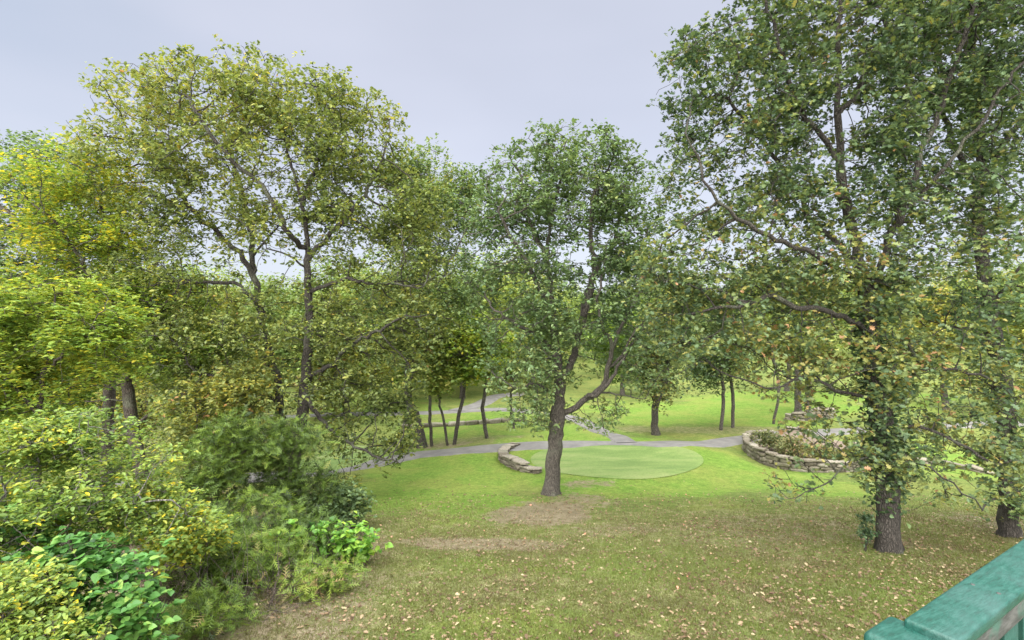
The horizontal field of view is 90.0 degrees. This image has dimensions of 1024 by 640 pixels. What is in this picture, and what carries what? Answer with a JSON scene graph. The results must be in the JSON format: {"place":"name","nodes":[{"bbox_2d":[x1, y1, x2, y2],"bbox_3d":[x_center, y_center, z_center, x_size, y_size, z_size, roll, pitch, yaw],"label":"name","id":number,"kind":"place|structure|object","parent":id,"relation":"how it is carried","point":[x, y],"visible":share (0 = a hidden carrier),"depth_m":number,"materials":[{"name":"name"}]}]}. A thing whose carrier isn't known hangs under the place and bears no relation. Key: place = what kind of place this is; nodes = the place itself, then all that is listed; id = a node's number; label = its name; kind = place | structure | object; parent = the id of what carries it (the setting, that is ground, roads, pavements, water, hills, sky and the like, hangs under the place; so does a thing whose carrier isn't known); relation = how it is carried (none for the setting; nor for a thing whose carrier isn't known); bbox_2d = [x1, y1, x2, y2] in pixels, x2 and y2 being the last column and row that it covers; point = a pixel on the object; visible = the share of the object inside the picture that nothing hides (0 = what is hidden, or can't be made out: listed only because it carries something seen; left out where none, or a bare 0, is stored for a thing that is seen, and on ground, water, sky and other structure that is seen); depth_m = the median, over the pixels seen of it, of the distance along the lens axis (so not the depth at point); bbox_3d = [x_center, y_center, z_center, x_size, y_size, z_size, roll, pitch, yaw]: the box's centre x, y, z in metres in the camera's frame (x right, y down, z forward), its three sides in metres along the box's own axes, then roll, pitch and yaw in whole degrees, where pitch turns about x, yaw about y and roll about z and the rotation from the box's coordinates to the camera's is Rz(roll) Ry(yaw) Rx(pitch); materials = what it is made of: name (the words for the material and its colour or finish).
{"place":"outdoors","nodes":[
{"label":"outdoors","id":0,"kind":"place"},
{"bbox_2d":[271,408,635,442],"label":"cart path","id":1,"kind":"structure","parent":0,"point":[616,438],"depth_m":39.49,"materials":[{"name":"grey asphalt"}]},
{"bbox_2d":[449,392,523,410],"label":"cart path","id":2,"kind":"structure","parent":0,"point":[490,399],"depth_m":46.38,"materials":[{"name":"grey asphalt"}]},
{"bbox_2d":[0,300,1023,639],"bbox_3d":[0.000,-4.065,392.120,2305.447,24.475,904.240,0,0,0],"label":"ground","id":3,"kind":"structure","parent":0,"point":[722,472],"depth_m":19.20,"materials":[{"name":"green plant"}]},
{"bbox_2d":[0,350,85,451],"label":"hornbeam tree","id":4,"kind":"object","parent":3,"relation":"on","point":[32,400],"visible":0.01,"depth_m":27.18,"materials":[{"name":"green plant"}]},
{"bbox_2d":[0,552,116,639],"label":"yellow bush","id":5,"kind":"object","parent":3,"relation":"on","point":[19,620],"visible":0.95,"depth_m":5.31,"materials":[{"name":"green plant"}]},
{"bbox_2d":[18,308,141,422],"bbox_3d":[-28.587,3.023,34.502,7.602,9.530,8.060,0,0,0],"label":"oak tree","id":6,"kind":"object","parent":3,"relation":"on","point":[84,384],"visible":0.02,"depth_m":32.99,"materials":[{"name":"green plant"}]},
{"bbox_2d":[0,128,163,491],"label":"oak tree","id":7,"kind":"object","parent":3,"relation":"on","point":[110,394],"visible":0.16,"depth_m":23.76,"materials":[{"name":"green plant"}]},
{"bbox_2d":[0,272,167,576],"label":"maple tree","id":8,"kind":"object","parent":3,"relation":"on","point":[87,331],"visible":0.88,"depth_m":11.85,"materials":[{"name":"green plant"}]},
{"bbox_2d":[0,499,185,639],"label":"redbud shrub","id":9,"kind":"object","parent":3,"relation":"on","point":[130,607],"visible":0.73,"depth_m":5.90,"materials":[{"name":"green plant"}]},
{"bbox_2d":[0,396,227,636],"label":"ash sapling","id":10,"kind":"object","parent":3,"relation":"on","point":[77,496],"visible":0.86,"depth_m":7.06,"materials":[{"name":"green plant"}]},
{"bbox_2d":[0,130,254,492],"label":"hickory tree","id":11,"kind":"object","parent":3,"relation":"on","point":[59,242],"visible":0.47,"depth_m":19.82,"materials":[{"name":"green plant"}]},
{"bbox_2d":[78,371,182,456],"bbox_3d":[-21.048,5.338,28.408,5.153,5.544,5.541,0,0,39],"label":"bush","id":12,"kind":"object","parent":3,"relation":"on","point":[140,393],"visible":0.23,"depth_m":28.18,"materials":[{"name":"green plant"}]},
{"bbox_2d":[69,460,259,542],"bbox_3d":[-10.459,5.594,15.584,5.860,2.309,3.369,0,0,0],"label":"leafy bush","id":13,"kind":"object","parent":3,"relation":"on","point":[187,496],"visible":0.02,"depth_m":15.52,"materials":[{"name":"green plant"}]},
{"bbox_2d":[91,501,242,592],"bbox_3d":[-6.039,4.084,8.936,2.354,1.832,1.830,0,0,0],"label":"leafy bush","id":14,"kind":"object","parent":3,"relation":"on","point":[186,547],"visible":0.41,"depth_m":8.74,"materials":[{"name":"green plant"}]},
{"bbox_2d":[121,573,266,639],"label":"cedar shrub","id":15,"kind":"object","parent":3,"relation":"on","point":[199,615],"visible":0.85,"depth_m":7.50,"materials":[{"name":"green plant"}]},
{"bbox_2d":[143,362,281,495],"bbox_3d":[-10.652,4.361,18.319,4.956,5.704,3.135,0,0,0],"label":"hornbeam tree","id":16,"kind":"object","parent":3,"relation":"on","point":[222,398],"visible":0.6,"depth_m":18.11,"materials":[{"name":"green plant"}]},
{"bbox_2d":[164,404,271,510],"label":"cedar sapling","id":17,"kind":"object","parent":3,"relation":"on","point":[215,475],"visible":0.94,"depth_m":12.77,"materials":[{"name":"green plant"}]},
{"bbox_2d":[133,520,320,599],"bbox_3d":[-5.190,4.491,9.610,3.096,1.386,1.924,0,0,-16],"label":"cedar shrub","id":18,"kind":"object","parent":3,"relation":"on","point":[256,550],"visible":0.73,"depth_m":9.48,"materials":[{"name":"green plant"}]},
{"bbox_2d":[192,357,275,430],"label":"hornbeam tree","id":19,"kind":"object","parent":3,"relation":"on","point":[267,412],"visible":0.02,"depth_m":30.56,"materials":[{"name":"green plant"}]},
{"bbox_2d":[108,506,364,625],"bbox_3d":[-6.397,5.039,10.969,7.419,2.767,7.255,0,0,0],"label":"shrub","id":20,"kind":"object","parent":3,"relation":"on","point":[272,592],"visible":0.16,"depth_m":8.93,"materials":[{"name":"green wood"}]},
{"bbox_2d":[186,311,288,395],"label":"oak tree","id":21,"kind":"object","parent":3,"relation":"on","point":[263,348],"visible":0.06,"depth_m":36.11,"materials":[{"name":"green plant"}]},
{"bbox_2d":[51,33,471,500],"bbox_3d":[-9.553,-1.598,20.092,16.111,17.723,7.374,0,0,0],"label":"oak tree","id":22,"kind":"object","parent":3,"relation":"on","point":[158,158],"visible":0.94,"depth_m":19.29,"materials":[{"name":"green plant"}]},
{"bbox_2d":[178,484,357,567],"bbox_3d":[-5.380,4.700,11.434,4.274,1.852,2.456,0,0,14],"label":"cedar shrub","id":23,"kind":"object","parent":3,"relation":"on","point":[287,512],"visible":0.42,"depth_m":11.34,"materials":[{"name":"green plant"}]},
{"bbox_2d":[226,408,355,527],"bbox_3d":[-6.153,4.155,14.076,3.646,3.566,2.455,0,0,0],"label":"cedar sapling","id":24,"kind":"object","parent":3,"relation":"on","point":[280,461],"visible":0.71,"depth_m":13.80,"materials":[{"name":"green plant"}]},
{"bbox_2d":[248,544,371,605],"bbox_3d":[-3.664,4.660,9.267,1.947,1.009,1.651,0,0,31],"label":"cedar shrub","id":25,"kind":"object","parent":3,"relation":"on","point":[308,581],"visible":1,"depth_m":9.12,"materials":[{"name":"green plant"}]},
{"bbox_2d":[263,511,393,566],"bbox_3d":[-3.975,4.720,10.877,2.938,1.159,1.290,0,0,0],"label":"vine clump","id":26,"kind":"object","parent":3,"relation":"on","point":[354,545],"visible":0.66,"depth_m":10.66,"materials":[{"name":"green plant"}]},
{"bbox_2d":[290,477,377,533],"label":"leafy bush","id":27,"kind":"object","parent":3,"relation":"on","point":[356,501],"visible":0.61,"depth_m":14.27,"materials":[{"name":"green plant"}]},
{"bbox_2d":[305,445,383,471],"bbox_3d":[-9.236,7.657,28.061,4.387,0.382,5.794,0,0,0],"label":"putting green","id":28,"kind":"object","parent":3,"relation":"on","point":[333,462],"visible":0.43,"depth_m":27.96,"materials":[{"name":"green plant"}]},
{"bbox_2d":[291,319,415,418],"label":"oak tree","id":29,"kind":"object","parent":3,"relation":"on","point":[344,402],"visible":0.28,"depth_m":37.56,"materials":[{"name":"green plant"}]},
{"bbox_2d":[356,312,427,393],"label":"oak tree","id":30,"kind":"object","parent":3,"relation":"on","point":[396,379],"visible":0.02,"depth_m":43.28,"materials":[{"name":"green plant"}]},
{"bbox_2d":[348,132,491,448],"bbox_3d":[-5.422,-1.458,29.973,8.716,18.126,6.629,0,0,0],"label":"oak tree","id":31,"kind":"object","parent":3,"relation":"on","point":[449,200],"visible":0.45,"depth_m":29.39,"materials":[{"name":"green plant"}]},
{"bbox_2d":[395,312,477,446],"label":"oak tree","id":32,"kind":"object","parent":3,"relation":"on","point":[430,400],"visible":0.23,"depth_m":29.90,"materials":[{"name":"green plant"}]},
{"bbox_2d":[414,346,461,445],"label":"oak tree","id":33,"kind":"object","parent":3,"relation":"on","point":[440,384],"visible":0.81,"depth_m":29.20,"materials":[{"name":"green plant"}]},
{"bbox_2d":[401,418,520,428],"bbox_3d":[-3.479,7.248,36.037,8.468,0.561,0.700,0,0,-11],"label":"stone edging","id":34,"kind":"object","parent":3,"relation":"on","point":[471,422],"visible":0.58,"depth_m":35.94,"materials":[{"name":"grey stone"}]},
{"bbox_2d":[444,304,490,398],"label":"oak tree","id":35,"kind":"object","parent":3,"relation":"on","point":[461,385],"visible":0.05,"depth_m":49.01,"materials":[{"name":"green plant"}]},
{"bbox_2d":[430,310,519,444],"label":"oak tree","id":36,"kind":"object","parent":3,"relation":"on","point":[467,363],"visible":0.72,"depth_m":29.64,"materials":[{"name":"green plant"}]},
{"bbox_2d":[455,312,523,438],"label":"oak tree","id":37,"kind":"object","parent":3,"relation":"on","point":[510,339],"visible":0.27,"depth_m":31.10,"materials":[{"name":"green plant"}]},
{"bbox_2d":[488,323,530,428],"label":"oak tree","id":38,"kind":"object","parent":3,"relation":"on","point":[509,381],"visible":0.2,"depth_m":34.60,"materials":[{"name":"green plant"}]},
{"bbox_2d":[0,244,1023,393],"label":"woodland","id":39,"kind":"object","parent":3,"relation":"on","point":[279,351],"visible":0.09,"depth_m":61.82,"materials":[{"name":"green plant"}]},
{"bbox_2d":[498,442,542,473],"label":"retaining wall","id":40,"kind":"structure","parent":3,"relation":"on","point":[507,459],"depth_m":24.22,"materials":[{"name":"stone"}]},
{"bbox_2d":[509,314,569,389],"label":"oak tree","id":41,"kind":"object","parent":3,"relation":"on","point":[530,322],"visible":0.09,"depth_m":51.97,"materials":[{"name":"green plant"}]},
{"bbox_2d":[452,118,691,495],"bbox_3d":[2.100,-0.317,20.016,9.007,14.626,6.933,0,0,0],"label":"oak tree","id":42,"kind":"object","parent":3,"relation":"on","point":[611,187],"visible":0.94,"depth_m":19.10,"materials":[{"name":"green plant"}]},
{"bbox_2d":[135,474,1023,639],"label":"fallen leaves","id":43,"kind":"object","parent":3,"relation":"on","point":[650,621],"visible":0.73,"depth_m":10.30,"materials":[{"name":"brown plant"}]},
{"bbox_2d":[581,312,645,393],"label":"oak tree","id":44,"kind":"object","parent":3,"relation":"on","point":[622,391],"visible":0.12,"depth_m":50.94,"materials":[{"name":"green plant"}]},
{"bbox_2d":[531,445,703,478],"bbox_3d":[5.346,6.973,25.780,8.804,0.234,7.239,0,0,0],"label":"putting green","id":45,"kind":"object","parent":3,"relation":"on","point":[623,461],"visible":0.98,"depth_m":25.47,"materials":[{"name":"green plant"}]},
{"bbox_2d":[614,297,699,435],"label":"oak tree","id":46,"kind":"object","parent":3,"relation":"on","point":[662,396],"visible":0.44,"depth_m":32.11,"materials":[{"name":"green plant"}]},
{"bbox_2d":[677,286,768,429],"bbox_3d":[13.945,2.344,34.304,5.463,10.392,6.534,0,0,0],"label":"oak tree","id":47,"kind":"object","parent":3,"relation":"on","point":[704,371],"visible":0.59,"depth_m":34.22,"materials":[{"name":"green plant"}]},
{"bbox_2d":[694,295,766,427],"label":"oak tree","id":48,"kind":"object","parent":3,"relation":"on","point":[731,380],"visible":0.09,"depth_m":34.92,"materials":[{"name":"green plant"}]},
{"bbox_2d":[746,255,818,423],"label":"oak tree","id":49,"kind":"object","parent":3,"relation":"on","point":[778,400],"visible":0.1,"depth_m":35.90,"materials":[{"name":"green plant"}]},
{"bbox_2d":[756,262,844,411],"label":"oak tree","id":50,"kind":"object","parent":3,"relation":"on","point":[797,404],"visible":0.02,"depth_m":40.04,"materials":[{"name":"green plant"}]},
{"bbox_2d":[741,429,863,472],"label":"retaining wall","id":51,"kind":"structure","parent":3,"relation":"on","point":[755,452],"depth_m":25.18,"materials":[{"name":"stone"}]},
{"bbox_2d":[765,301,841,390],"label":"oak tree","id":52,"kind":"object","parent":3,"relation":"on","point":[786,388],"visible":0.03,"depth_m":48.26,"materials":[{"name":"green plant"}]},
{"bbox_2d":[757,429,855,458],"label":"ground of raised bed","id":53,"kind":"structure","parent":3,"relation":"on","point":[809,438],"depth_m":29.14,"materials":[{"name":"soil"}]},
{"bbox_2d":[746,428,782,451],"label":"bed shrub","id":54,"kind":"object","parent":53,"relation":"on","point":[762,436],"visible":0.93,"depth_m":27.32,"materials":[{"name":"green plant"}]},
{"bbox_2d":[767,436,804,455],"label":"bed shrub","id":55,"kind":"object","parent":53,"relation":"on","point":[785,447],"visible":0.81,"depth_m":26.35,"materials":[{"name":"green plant"}]},
{"bbox_2d":[790,439,834,459],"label":"bed shrub","id":56,"kind":"object","parent":53,"relation":"on","point":[806,450],"visible":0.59,"depth_m":25.61,"materials":[{"name":"green plant"}]},
{"bbox_2d":[821,446,851,460],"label":"bed shrub","id":57,"kind":"object","parent":53,"relation":"on","point":[835,453],"visible":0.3,"depth_m":25.30,"materials":[{"name":"green plant"}]},
{"bbox_2d":[784,407,836,420],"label":"stone wall","id":58,"kind":"structure","parent":3,"relation":"on","point":[789,416],"depth_m":37.53,"materials":[{"name":"grey stone"}]},
{"bbox_2d":[782,258,854,420],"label":"oak tree","id":59,"kind":"object","parent":3,"relation":"on","point":[813,317],"visible":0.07,"depth_m":36.68,"materials":[{"name":"green plant"}]},
{"bbox_2d":[781,426,855,442],"bbox_3d":[19.858,7.298,31.584,2.156,0.425,6.559,0,0,-31],"label":"stone edging","id":60,"kind":"object","parent":3,"relation":"on","point":[795,428],"visible":0.08,"depth_m":34.05,"materials":[{"name":"grey stone"}]},
{"bbox_2d":[617,0,1023,554],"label":"oak tree","id":61,"kind":"object","parent":3,"relation":"on","point":[883,457],"visible":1,"depth_m":11.34,"materials":[{"name":"green plant"}]},
{"bbox_2d":[855,510,881,551],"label":"seedling","id":62,"kind":"object","parent":3,"relation":"on","point":[866,532],"visible":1,"depth_m":11.93,"materials":[{"name":"green plant"}]},
{"bbox_2d":[856,0,1023,538],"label":"oak tree","id":63,"kind":"object","parent":3,"relation":"on","point":[1007,518],"visible":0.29,"depth_m":13.19,"materials":[{"name":"green plant"}]},
{"bbox_2d":[864,539,1023,639],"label":"deck railing","id":64,"kind":"object","parent":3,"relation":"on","point":[985,602],"visible":1,"depth_m":1.08,"materials":[{"name":"green paint"}]},
{"bbox_2d":[919,457,993,474],"bbox_3d":[21.047,7.341,25.998,4.905,0.447,2.038,0,0,20],"label":"stone edging","id":65,"kind":"object","parent":3,"relation":"on","point":[975,468],"visible":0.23,"depth_m":25.29,"materials":[{"name":"grey stone"}]},
{"bbox_2d":[892,278,1021,410],"bbox_3d":[34.380,1.791,40.696,7.564,10.808,9.692,0,0,0],"label":"oak tree","id":66,"kind":"object","parent":3,"relation":"on","point":[938,307],"visible":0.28,"depth_m":39.65,"materials":[{"name":"green plant"}]},
{"bbox_2d":[977,279,1023,394],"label":"oak tree","id":67,"kind":"object","parent":3,"relation":"on","point":[1017,331],"visible":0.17,"depth_m":38.91,"materials":[{"name":"green plant"}]},
{"bbox_2d":[0,0,1023,303],"label":"sky","id":68,"kind":"structure","parent":0,"point":[471,73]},
{"bbox_2d":[55,421,1023,493],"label":"cart path","id":69,"kind":"structure","parent":0,"point":[716,442],"depth_m":28.66,"materials":[{"name":"grey asphalt"}]}
]}

